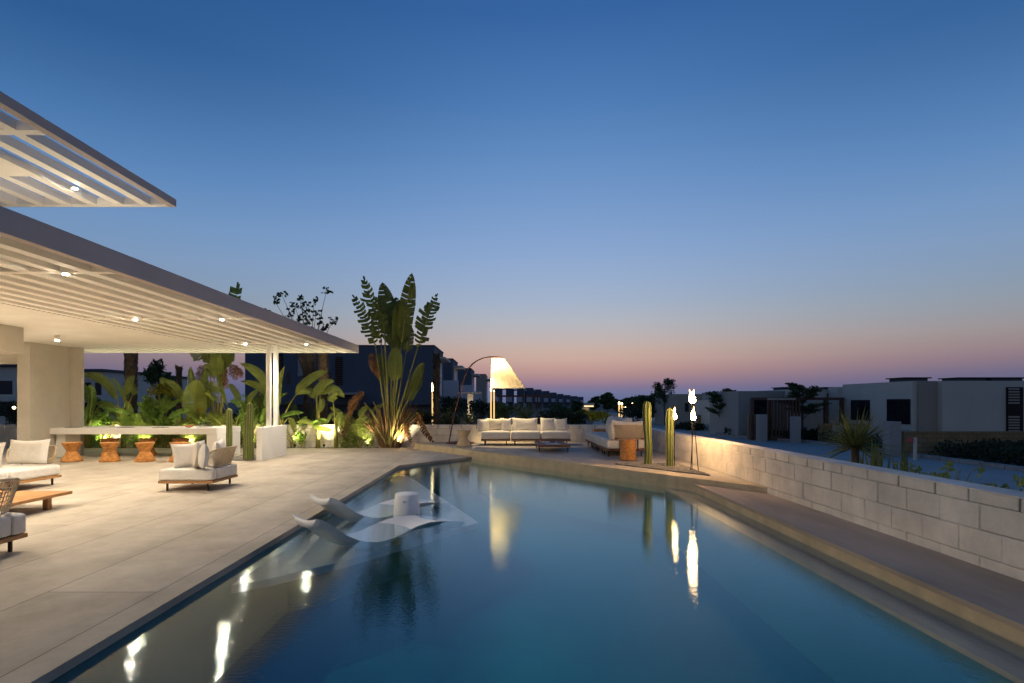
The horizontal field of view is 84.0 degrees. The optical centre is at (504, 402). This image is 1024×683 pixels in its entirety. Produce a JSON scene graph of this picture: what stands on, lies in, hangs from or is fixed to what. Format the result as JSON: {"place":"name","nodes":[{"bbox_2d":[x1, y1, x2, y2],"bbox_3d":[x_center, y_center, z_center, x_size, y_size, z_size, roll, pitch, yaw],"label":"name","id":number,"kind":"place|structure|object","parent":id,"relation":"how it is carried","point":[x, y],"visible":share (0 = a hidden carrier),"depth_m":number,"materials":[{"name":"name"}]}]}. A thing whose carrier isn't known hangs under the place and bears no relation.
{"place":"outdoors","nodes":[
{"label":"outdoors","id":0,"kind":"place"},
{"bbox_2d":[0,364,16,424],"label":"apartment block","id":1,"kind":"structure","parent":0,"point":[8,383],"depth_m":55.00,"materials":[{"name":"paint"}]},
{"bbox_2d":[84,369,150,419],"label":"apartment block","id":2,"kind":"structure","parent":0,"point":[102,394],"depth_m":61.57,"materials":[{"name":"paint"}]},
{"bbox_2d":[245,345,450,424],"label":"town house","id":3,"kind":"structure","parent":0,"point":[351,375],"depth_m":50.80,"materials":[{"name":"paint"}]},
{"bbox_2d":[443,358,464,421],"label":"town house","id":4,"kind":"structure","parent":0,"point":[450,378],"depth_m":67.00,"materials":[{"name":"paint"}]},
{"bbox_2d":[458,368,480,417],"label":"town house","id":5,"kind":"structure","parent":0,"point":[468,384],"depth_m":85.00,"materials":[{"name":"paint"}]},
{"bbox_2d":[474,374,490,415],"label":"town house","id":6,"kind":"structure","parent":0,"point":[482,381],"depth_m":103.00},
{"bbox_2d":[0,0,1023,402],"label":"sky","id":7,"kind":"structure","parent":0,"point":[621,198],"materials":[{"name":"blue"}]},
{"bbox_2d":[214,493,835,682],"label":"pool floor","id":8,"kind":"structure","parent":0,"point":[505,591],"depth_m":6.02,"materials":[{"name":"tile"}]},
{"bbox_2d":[288,539,440,611],"bbox_3d":[-1.680,2.001,9.200,1.460,0.639,5.800,0,0,0],"label":"pool shelf base","id":9,"kind":"object","parent":8,"relation":"on","point":[317,590],"visible":0.3,"depth_m":6.95,"materials":[{"name":"tile"}]},
{"bbox_2d":[231,488,477,592],"bbox_3d":[-1.385,1.645,8.810,2.050,0.070,7.620,0,0,0],"label":"pool shelf","id":10,"kind":"object","parent":9,"relation":"on","point":[310,554],"visible":0.65,"depth_m":6.27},
{"bbox_2d":[293,514,463,549],"bbox_3d":[-1.377,1.397,6.639,0.599,0.467,2.140,0,0,39],"label":"pool lounger","id":11,"kind":"object","parent":10,"relation":"on","point":[384,533],"visible":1,"depth_m":6.51,"materials":[{"name":"plastic"}]},
{"bbox_2d":[310,494,450,523],"bbox_3d":[-1.654,1.397,7.933,0.599,0.467,2.140,0,0,38],"label":"pool lounger","id":12,"kind":"object","parent":10,"relation":"on","point":[379,512],"visible":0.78,"depth_m":7.48,"materials":[{"name":"plastic"}]},
{"bbox_2d":[393,491,419,516],"bbox_3d":[-1.300,1.403,7.520,0.352,0.410,0.352,0,0,0],"label":"pool side table","id":13,"kind":"object","parent":10,"relation":"on","point":[406,503],"visible":0.81,"depth_m":7.39,"materials":[{"name":"plastic"}]},
{"bbox_2d":[471,487,663,536],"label":"pool end wall","id":14,"kind":"structure","parent":8,"relation":"on","point":[640,510],"depth_m":11.03,"materials":[{"name":"tile"}]},
{"bbox_2d":[664,491,1014,682],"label":"pool ledge base","id":15,"kind":"object","parent":8,"relation":"on","point":[835,632],"visible":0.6,"depth_m":5.00,"materials":[{"name":"tile"}]},
{"bbox_2d":[665,490,1023,682],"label":"pool ledge","id":16,"kind":"object","parent":15,"relation":"on","point":[1002,656],"visible":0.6,"depth_m":4.25,"materials":[{"name":"stone"}]},
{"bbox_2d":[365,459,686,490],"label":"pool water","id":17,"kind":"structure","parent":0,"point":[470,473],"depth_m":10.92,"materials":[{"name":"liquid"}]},
{"bbox_2d":[185,403,1023,465],"bbox_3d":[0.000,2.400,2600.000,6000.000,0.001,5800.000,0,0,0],"label":"ground","id":18,"kind":"structure","parent":0,"point":[233,406],"depth_m":144.03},
{"bbox_2d":[0,400,16,424],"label":"shrub","id":19,"kind":"object","parent":18,"relation":"on","point":[10,412],"visible":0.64,"depth_m":25.83,"materials":[{"name":"green plant"}]},
{"bbox_2d":[123,353,138,423],"bbox_3d":[-12.302,-0.535,18.700,0.447,5.871,0.447,0,0,0],"label":"palm trunk","id":20,"kind":"object","parent":18,"relation":"on","point":[130,364],"visible":0.23,"depth_m":18.57,"materials":[{"name":"plant"}]},
{"bbox_2d":[139,358,175,416],"bbox_3d":[-18.000,0.038,30.028,1.586,4.734,2.298,0,0,0],"label":"tree","id":21,"kind":"object","parent":18,"relation":"on","point":[153,373],"visible":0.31,"depth_m":29.52,"materials":[{"name":"green plant"}]},
{"bbox_2d":[50,459,468,682],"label":"deck base","id":22,"kind":"object","parent":18,"relation":"on","point":[214,631],"visible":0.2,"depth_m":4.55,"materials":[{"name":"tile"}]},
{"bbox_2d":[0,448,471,682],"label":"deck","id":23,"kind":"structure","parent":22,"relation":"on","point":[102,556],"depth_m":5.94,"materials":[{"name":"tile"}]},
{"bbox_2d":[0,477,27,551],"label":"lounge chair","id":24,"kind":"object","parent":23,"relation":"on","point":[12,526],"visible":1,"depth_m":5.25,"materials":[{"name":"fabric"}]},
{"bbox_2d":[0,445,61,490],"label":"outdoor sofa","id":25,"kind":"object","parent":23,"relation":"on","point":[27,472],"visible":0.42,"depth_m":9.29,"materials":[{"name":"fabric"}]},
{"bbox_2d":[7,439,50,463],"bbox_3d":[-7.980,0.821,9.512,0.666,0.417,0.200,0,0,0],"label":"cushion","id":26,"kind":"object","parent":25,"relation":"on","point":[28,451],"visible":1,"depth_m":9.45,"materials":[{"name":"beige fabric"}]},
{"bbox_2d":[0,491,71,509],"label":"coffee table","id":27,"kind":"object","parent":23,"relation":"on","point":[25,497],"visible":0.93,"depth_m":7.38,"materials":[{"name":"brown wood"}]},
{"bbox_2d":[60,442,82,461],"bbox_3d":[-10.300,1.173,13.520,0.450,0.455,0.450,0,0,-23],"label":"hourglass stool","id":28,"kind":"object","parent":23,"relation":"on","point":[71,454],"visible":1,"depth_m":13.40,"materials":[{"name":"brown wood"}]},
{"bbox_2d":[98,442,120,461],"bbox_3d":[-9.380,1.173,13.500,0.450,0.455,0.450,0,0,36],"label":"hourglass stool","id":29,"kind":"object","parent":23,"relation":"on","point":[110,454],"visible":1,"depth_m":13.38,"materials":[{"name":"brown wood"}]},
{"bbox_2d":[0,302,225,456],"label":"villa","id":30,"kind":"object","parent":23,"relation":"on","point":[43,351],"visible":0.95,"depth_m":13.84,"materials":[{"name":"white paint"}]},
{"bbox_2d":[134,442,155,461],"bbox_3d":[-8.550,1.173,13.500,0.450,0.455,0.450,0,0,10],"label":"hourglass stool","id":31,"kind":"object","parent":23,"relation":"on","point":[144,453],"visible":1,"depth_m":13.38,"materials":[{"name":"brown wood"}]},
{"bbox_2d":[50,426,240,456],"bbox_3d":[-9.490,1.024,15.010,4.420,0.751,1.300,0,0,0],"label":"dining table","id":32,"kind":"object","parent":23,"relation":"on","point":[213,433],"visible":0.59,"depth_m":14.36,"materials":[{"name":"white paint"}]},
{"bbox_2d":[158,446,237,490],"bbox_3d":[-5.003,1.063,9.378,0.913,0.672,0.881,0,0,0],"label":"lounge chair","id":33,"kind":"object","parent":23,"relation":"on","point":[222,470],"visible":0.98,"depth_m":9.00,"materials":[{"name":"fabric"}]},
{"bbox_2d":[171,440,204,467],"bbox_3d":[-5.121,0.845,9.223,0.543,0.470,0.157,0,0,-17],"label":"cushion","id":34,"kind":"object","parent":33,"relation":"on","point":[182,455],"visible":0.65,"depth_m":9.14,"materials":[{"name":"beige fabric"}]},
{"bbox_2d":[198,444,209,468],"bbox_3d":[-4.792,0.859,9.026,0.177,0.455,0.474,0,0,-38],"label":"cushion","id":35,"kind":"object","parent":33,"relation":"on","point":[203,456],"visible":0.85,"depth_m":8.88,"materials":[{"name":"beige fabric"}]},
{"bbox_2d":[226,408,232,452],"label":"cactus","id":36,"kind":"object","parent":23,"relation":"on","point":[229,436],"visible":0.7,"depth_m":14.06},
{"bbox_2d":[245,403,253,460],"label":"cactus","id":37,"kind":"object","parent":23,"relation":"on","point":[249,436],"visible":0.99,"depth_m":13.70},
{"bbox_2d":[256,425,285,459],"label":"post plinth","id":38,"kind":"structure","parent":23,"relation":"on","point":[270,441],"depth_m":14.21,"materials":[{"name":"white paint"}]},
{"bbox_2d":[0,206,358,425],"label":"pergola","id":39,"kind":"object","parent":38,"relation":"on","point":[47,267],"visible":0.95,"depth_m":8.40,"materials":[{"name":"paint"}]},
{"bbox_2d":[0,91,175,206],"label":"pergola","id":40,"kind":"object","parent":39,"relation":"on","point":[31,127],"visible":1,"depth_m":6.60,"materials":[{"name":"paint"}]},
{"bbox_2d":[264,287,337,422],"bbox_3d":[-7.068,-0.819,19.462,2.654,6.440,1.138,0,0,0],"label":"papaya tree","id":41,"kind":"object","parent":18,"relation":"on","point":[308,368],"visible":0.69,"depth_m":19.47,"materials":[{"name":"green plant"}]},
{"bbox_2d":[0,425,605,447],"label":"garden wall","id":42,"kind":"structure","parent":18,"relation":"on","point":[437,433],"depth_m":17.90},
{"bbox_2d":[318,353,328,424],"bbox_3d":[-6.066,0.277,19.000,0.370,4.247,0.370,0,0,0],"label":"palm trunk","id":43,"kind":"object","parent":18,"relation":"on","point":[323,363],"visible":0.27,"depth_m":18.88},
{"bbox_2d":[432,352,440,424],"bbox_3d":[-2.651,0.224,22.000,0.335,4.353,0.335,0,0,0],"label":"palm trunk","id":44,"kind":"object","parent":18,"relation":"on","point":[436,359],"visible":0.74,"depth_m":21.89,"materials":[{"name":"plant"}]},
{"bbox_2d":[440,406,465,424],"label":"shrub","id":45,"kind":"object","parent":18,"relation":"on","point":[448,419],"visible":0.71,"depth_m":23.81,"materials":[{"name":"green plant"}]},
{"bbox_2d":[440,395,468,415],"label":"shrub","id":46,"kind":"object","parent":18,"relation":"on","point":[448,400],"visible":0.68,"depth_m":39.77,"materials":[{"name":"green plant"}]},
{"bbox_2d":[467,398,498,423],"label":"shrub","id":47,"kind":"object","parent":18,"relation":"on","point":[480,407],"visible":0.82,"depth_m":29.73,"materials":[{"name":"green plant"}]},
{"bbox_2d":[487,401,523,418],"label":"shrub","id":48,"kind":"object","parent":18,"relation":"on","point":[502,410],"visible":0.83,"depth_m":25.93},
{"bbox_2d":[536,408,574,424],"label":"shrub","id":49,"kind":"object","parent":18,"relation":"on","point":[555,414],"visible":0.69,"depth_m":23.85,"materials":[{"name":"green plant"}]},
{"bbox_2d":[562,412,588,424],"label":"shrub","id":50,"kind":"object","parent":18,"relation":"on","point":[577,418],"visible":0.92,"depth_m":23.75,"materials":[{"name":"green plant"}]},
{"bbox_2d":[417,442,748,492],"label":"terrace","id":51,"kind":"structure","parent":18,"relation":"on","point":[581,451],"depth_m":13.89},
{"bbox_2d":[446,356,524,443],"bbox_3d":[-0.595,-0.084,17.280,2.429,2.648,1.050,0,0,0],"label":"arc lamp","id":52,"kind":"object","parent":51,"relation":"on","point":[503,375],"visible":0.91,"depth_m":17.01,"materials":[{"name":"fabric"}]},
{"bbox_2d":[481,430,509,444],"bbox_3d":[-0.270,1.035,16.860,0.850,0.408,0.880,0,0,0],"label":"outdoor sofa module","id":53,"kind":"object","parent":51,"relation":"on","point":[496,435],"visible":0.94,"depth_m":16.42,"materials":[{"name":"beige fabric"}]},
{"bbox_2d":[511,430,540,442],"bbox_3d":[0.605,1.035,16.860,0.850,0.408,0.880,0,0,0],"label":"outdoor sofa module","id":54,"kind":"object","parent":51,"relation":"on","point":[524,435],"visible":0.94,"depth_m":16.42,"materials":[{"name":"beige fabric"}]},
{"bbox_2d":[512,418,537,430],"bbox_3d":[0.600,0.658,17.159,0.780,0.415,0.231,0,0,0],"label":"cushion","id":55,"kind":"object","parent":54,"relation":"on","point":[524,424],"visible":0.94,"depth_m":17.07,"materials":[{"name":"beige fabric"}]},
{"bbox_2d":[534,440,569,451],"bbox_3d":[1.218,1.145,14.930,0.805,0.190,1.620,0,0,0],"label":"slatted table","id":56,"kind":"object","parent":51,"relation":"on","point":[547,443],"visible":1,"depth_m":14.64,"materials":[{"name":"brown wood"}]},
{"bbox_2d":[540,430,570,442],"bbox_3d":[1.475,1.035,16.860,0.850,0.408,0.880,0,0,0],"label":"outdoor sofa module","id":57,"kind":"object","parent":51,"relation":"on","point":[564,435],"visible":0.83,"depth_m":16.42,"materials":[{"name":"beige fabric"}]},
{"bbox_2d":[414,443,766,506],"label":"terrace kerb","id":58,"kind":"structure","parent":51,"relation":"on","point":[659,478],"depth_m":10.97,"materials":[{"name":"stone"}]},
{"bbox_2d":[601,437,643,455],"bbox_3d":[2.760,1.035,13.380,0.880,0.408,0.850,0,0,0],"label":"outdoor sofa module","id":59,"kind":"object","parent":51,"relation":"on","point":[608,444],"visible":0.68,"depth_m":12.96,"materials":[{"name":"beige fabric"}]},
{"bbox_2d":[613,425,643,449],"bbox_3d":[2.820,0.793,12.917,0.854,0.593,0.181,0,0,0],"label":"wicker backrest","id":60,"kind":"object","parent":59,"relation":"on","point":[629,430],"visible":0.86,"depth_m":12.88,"materials":[{"name":"brown wicker"}]},
{"bbox_2d":[620,439,635,460],"bbox_3d":[2.650,1.015,12.250,0.344,0.450,0.344,0,0,0],"label":"round side table","id":61,"kind":"object","parent":51,"relation":"on","point":[627,449],"visible":1,"depth_m":12.10,"materials":[{"name":"brown wood"}]},
{"bbox_2d":[615,463,709,475],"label":"cactus bed gravel","id":62,"kind":"structure","parent":51,"relation":"on","point":[678,467],"depth_m":10.70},
{"bbox_2d":[642,401,651,463],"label":"cactus","id":63,"kind":"object","parent":62,"relation":"on","point":[646,417],"visible":0.98,"depth_m":11.25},
{"bbox_2d":[666,408,673,466],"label":"cactus","id":64,"kind":"object","parent":62,"relation":"on","point":[669,433],"visible":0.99,"depth_m":10.90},
{"bbox_2d":[616,405,654,420],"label":"shrub","id":65,"kind":"object","parent":18,"relation":"on","point":[631,413],"visible":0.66,"depth_m":74.49,"materials":[{"name":"green plant"}]},
{"bbox_2d":[710,387,842,435],"bbox_3d":[19.748,0.650,40.400,7.814,3.500,7.200,0,0,0],"label":"bungalow","id":66,"kind":"object","parent":18,"relation":"on","point":[734,410],"visible":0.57,"depth_m":38.60,"materials":[{"name":"white paint"}]},
{"bbox_2d":[777,382,831,432],"bbox_3d":[18.721,0.539,36.191,3.000,3.726,2.826,0,0,0],"label":"tree","id":67,"kind":"object","parent":18,"relation":"on","point":[811,391],"visible":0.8,"depth_m":35.89,"materials":[{"name":"green plant"}]},
{"bbox_2d":[643,428,1023,580],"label":"garden wall","id":68,"kind":"structure","parent":18,"relation":"on","point":[980,525],"depth_m":5.66,"materials":[{"name":"stone"}]},
{"bbox_2d":[696,487,1023,646],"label":"walkway riser","id":69,"kind":"object","parent":18,"relation":"on","point":[1005,631],"visible":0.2,"depth_m":4.53,"materials":[{"name":"stone"}]},
{"bbox_2d":[693,483,1023,631],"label":"walkway","id":70,"kind":"structure","parent":69,"relation":"on","point":[997,596],"depth_m":4.87,"materials":[{"name":"stone"}]},
{"bbox_2d":[818,424,908,447],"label":"boundary wall","id":71,"kind":"structure","parent":18,"relation":"on","point":[821,427],"depth_m":32.93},
{"bbox_2d":[819,429,1023,465],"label":"ground cover","id":72,"kind":"object","parent":18,"relation":"on","point":[1006,453],"visible":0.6,"depth_m":23.08,"materials":[{"name":"green plant"}]},
{"bbox_2d":[843,377,1023,430],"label":"bungalow","id":73,"kind":"object","parent":18,"relation":"on","point":[958,404],"visible":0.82,"depth_m":29.90,"materials":[{"name":"white paint"}]},
{"bbox_2d":[851,400,869,420],"bbox_3d":[21.471,0.460,34.381,0.054,1.220,1.788,0,0,0],"label":"window","id":74,"kind":"structure","parent":73,"relation":"in","point":[856,405],"depth_m":34.29,"materials":[{"name":"black glass"}]},
{"bbox_2d":[887,399,909,423],"bbox_3d":[21.471,0.485,31.049,0.054,1.350,1.812,0,0,0],"label":"window","id":75,"kind":"structure","parent":73,"relation":"in","point":[897,409],"depth_m":30.90,"materials":[{"name":"black glass"}]},
{"bbox_2d":[883,421,1023,456],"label":"boundary wall","id":76,"kind":"structure","parent":18,"relation":"on","point":[927,441],"depth_m":25.30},
{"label":"planter soil","id":77,"kind":"structure","parent":18,"relation":"on","visible":0},
{"bbox_2d":[84,397,115,447],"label":"strelitzia clump","id":78,"kind":"object","parent":77,"relation":"on","point":[86,415],"visible":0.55,"depth_m":17.52,"materials":[{"name":"green plant"}]},
{"bbox_2d":[84,372,137,447],"bbox_3d":[-12.180,0.241,17.585,1.613,2.379,0.266,0,0,0],"label":"banana plant","id":79,"kind":"object","parent":77,"relation":"on","point":[111,389],"visible":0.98,"depth_m":17.52,"materials":[{"name":"green plant"}]},
{"bbox_2d":[139,393,162,447],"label":"shrub","id":80,"kind":"object","parent":77,"relation":"on","point":[151,408],"visible":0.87,"depth_m":17.55,"materials":[{"name":"green plant"}]},
{"bbox_2d":[130,410,199,447],"bbox_3d":[-10.482,0.863,17.535,2.198,1.298,0.826,0,0,0],"label":"shrub","id":81,"kind":"object","parent":77,"relation":"on","point":[161,439],"visible":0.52,"depth_m":17.50,"materials":[{"name":"green plant"}]},
{"bbox_2d":[4,447,413,447],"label":"planter gravel","id":82,"kind":"structure","parent":77,"relation":"on","point":[286,447],"depth_m":17.72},
{"bbox_2d":[84,384,117,447],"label":"banana plant","id":83,"kind":"object","parent":82,"relation":"on","point":[89,399],"visible":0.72,"depth_m":17.54,"materials":[{"name":"green plant"}]},
{"bbox_2d":[120,413,165,446],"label":"shrub","id":84,"kind":"object","parent":82,"relation":"on","point":[125,440],"visible":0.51,"depth_m":17.45,"materials":[{"name":"green plant"}]},
{"bbox_2d":[102,395,189,447],"bbox_3d":[-10.927,0.534,17.593,2.952,1.802,0.576,0,0,0],"label":"strelitzia clump","id":85,"kind":"object","parent":82,"relation":"on","point":[166,406],"visible":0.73,"depth_m":17.52,"materials":[{"name":"green plant"}]},
{"bbox_2d":[147,383,174,447],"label":"shrub","id":86,"kind":"object","parent":82,"relation":"on","point":[161,389],"visible":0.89,"depth_m":17.68,"materials":[{"name":"green plant"}]},
{"bbox_2d":[159,368,208,440],"bbox_3d":[-9.977,0.179,17.694,1.553,2.509,0.434,0,0,-7],"label":"strelitzia clump","id":87,"kind":"object","parent":82,"relation":"on","point":[176,391],"visible":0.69,"depth_m":17.65,"materials":[{"name":"green plant"}]},
{"bbox_2d":[173,416,224,442],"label":"shrub","id":88,"kind":"object","parent":82,"relation":"on","point":[199,438],"visible":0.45,"depth_m":17.52,"materials":[{"name":"green plant"}]},
{"bbox_2d":[230,393,303,424],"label":"strelitzia clump","id":89,"kind":"object","parent":82,"relation":"on","point":[263,411],"visible":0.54,"depth_m":17.62,"materials":[{"name":"green plant"}]},
{"bbox_2d":[240,363,327,433],"bbox_3d":[-6.857,0.104,17.501,2.716,2.652,0.518,0,0,0],"label":"banana plant","id":90,"kind":"object","parent":82,"relation":"on","point":[260,385],"visible":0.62,"depth_m":17.60,"materials":[{"name":"green plant"}]},
{"bbox_2d":[341,273,439,447],"bbox_3d":[-3.533,-1.243,17.497,3.050,5.379,0.592,0,0,0],"label":"travellers palm","id":91,"kind":"object","parent":82,"relation":"on","point":[395,321],"visible":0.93,"depth_m":17.54,"materials":[{"name":"green plant"}]},
{"bbox_2d":[182,282,243,425],"bbox_3d":[-9.008,-1.209,17.582,1.987,5.137,0.523,0,0,0],"label":"travellers palm","id":92,"kind":"object","parent":77,"relation":"on","point":[219,365],"visible":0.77,"depth_m":17.58,"materials":[{"name":"green plant"}]},
{"bbox_2d":[205,382,261,424],"bbox_3d":[-8.694,0.384,17.690,2.386,2.099,0.403,0,0,0],"label":"strelitzia clump","id":93,"kind":"object","parent":77,"relation":"on","point":[249,398],"visible":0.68,"depth_m":17.60,"materials":[{"name":"green plant"}]},
{"bbox_2d":[236,395,259,432],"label":"shrub","id":94,"kind":"object","parent":77,"relation":"on","point":[242,411],"visible":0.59,"depth_m":17.56,"materials":[{"name":"green plant"}]},
{"bbox_2d":[297,379,343,447],"bbox_3d":[-5.678,0.345,17.570,1.425,2.170,0.362,0,0,-8],"label":"banana plant","id":95,"kind":"object","parent":77,"relation":"on","point":[324,388],"visible":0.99,"depth_m":17.57,"materials":[{"name":"green plant"}]},
{"bbox_2d":[326,391,343,447],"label":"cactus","id":96,"kind":"object","parent":77,"relation":"on","point":[337,421],"visible":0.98,"depth_m":17.55,"materials":[{"name":"green plant"}]},
{"bbox_2d":[338,413,383,447],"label":"shrub","id":97,"kind":"object","parent":77,"relation":"on","point":[361,432],"visible":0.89,"depth_m":17.52,"materials":[{"name":"green plant"}]},
{"bbox_2d":[756,414,766,440],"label":"gate pillar","id":98,"kind":"structure","parent":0,"point":[761,427],"depth_m":35.00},
{"bbox_2d":[790,416,800,442],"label":"gate pillar","id":99,"kind":"structure","parent":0,"point":[795,429],"depth_m":33.50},
{"bbox_2d":[593,412,1023,491],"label":"street","id":100,"kind":"structure","parent":0,"point":[997,476],"depth_m":23.41,"materials":[{"name":"asphalt"}]},
{"bbox_2d":[630,395,656,413],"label":"tree","id":101,"kind":"object","parent":100,"relation":"on","point":[638,400],"visible":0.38,"depth_m":65.15,"materials":[{"name":"green plant"}]},
{"bbox_2d":[650,378,675,424],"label":"tree","id":102,"kind":"object","parent":100,"relation":"on","point":[659,389],"visible":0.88,"depth_m":59.75,"materials":[{"name":"green plant"}]},
{"bbox_2d":[655,394,701,424],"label":"bungalow","id":103,"kind":"object","parent":100,"relation":"on","point":[680,403],"visible":0.47,"depth_m":56.00,"materials":[{"name":"white paint"}]},
{"bbox_2d":[693,392,709,430],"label":"bungalow","id":104,"kind":"object","parent":100,"relation":"on","point":[699,406],"visible":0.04,"depth_m":49.61,"materials":[{"name":"white paint"}]},
{"bbox_2d":[705,388,735,420],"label":"tree","id":105,"kind":"object","parent":100,"relation":"on","point":[714,399],"visible":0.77,"depth_m":41.69,"materials":[{"name":"green plant"}]},
{"bbox_2d":[722,427,817,440],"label":"ground cover","id":106,"kind":"object","parent":100,"relation":"on","point":[811,434],"visible":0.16,"depth_m":35.83,"materials":[{"name":"green plant"}]},
{"bbox_2d":[750,397,843,439],"bbox_3d":[18.477,1.042,35.510,5.852,2.717,1.220,0,0,0],"label":"entrance pergola","id":107,"kind":"object","parent":100,"relation":"on","point":[770,436],"visible":0.76,"depth_m":35.88,"materials":[{"name":"brown wood"}]},
{"bbox_2d":[818,404,909,462],"bbox_3d":[5.028,0.761,8.154,1.316,1.478,1.289,0,0,0],"label":"yucca","id":108,"kind":"object","parent":100,"relation":"on","point":[855,437],"visible":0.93,"depth_m":8.07,"materials":[{"name":"plant"}]},
{"bbox_2d":[715,432,1023,471],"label":"kerb","id":109,"kind":"structure","parent":100,"relation":"on","point":[979,463],"depth_m":23.14,"materials":[{"name":"concrete"}]},
{"bbox_2d":[855,439,908,471],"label":"snake plant","id":110,"kind":"object","parent":100,"relation":"on","point":[876,460],"visible":0.31,"depth_m":7.54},
{"bbox_2d":[925,461,985,481],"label":"twiggy plant","id":111,"kind":"object","parent":100,"relation":"on","point":[949,464],"visible":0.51,"depth_m":6.24,"materials":[{"name":"green plant"}]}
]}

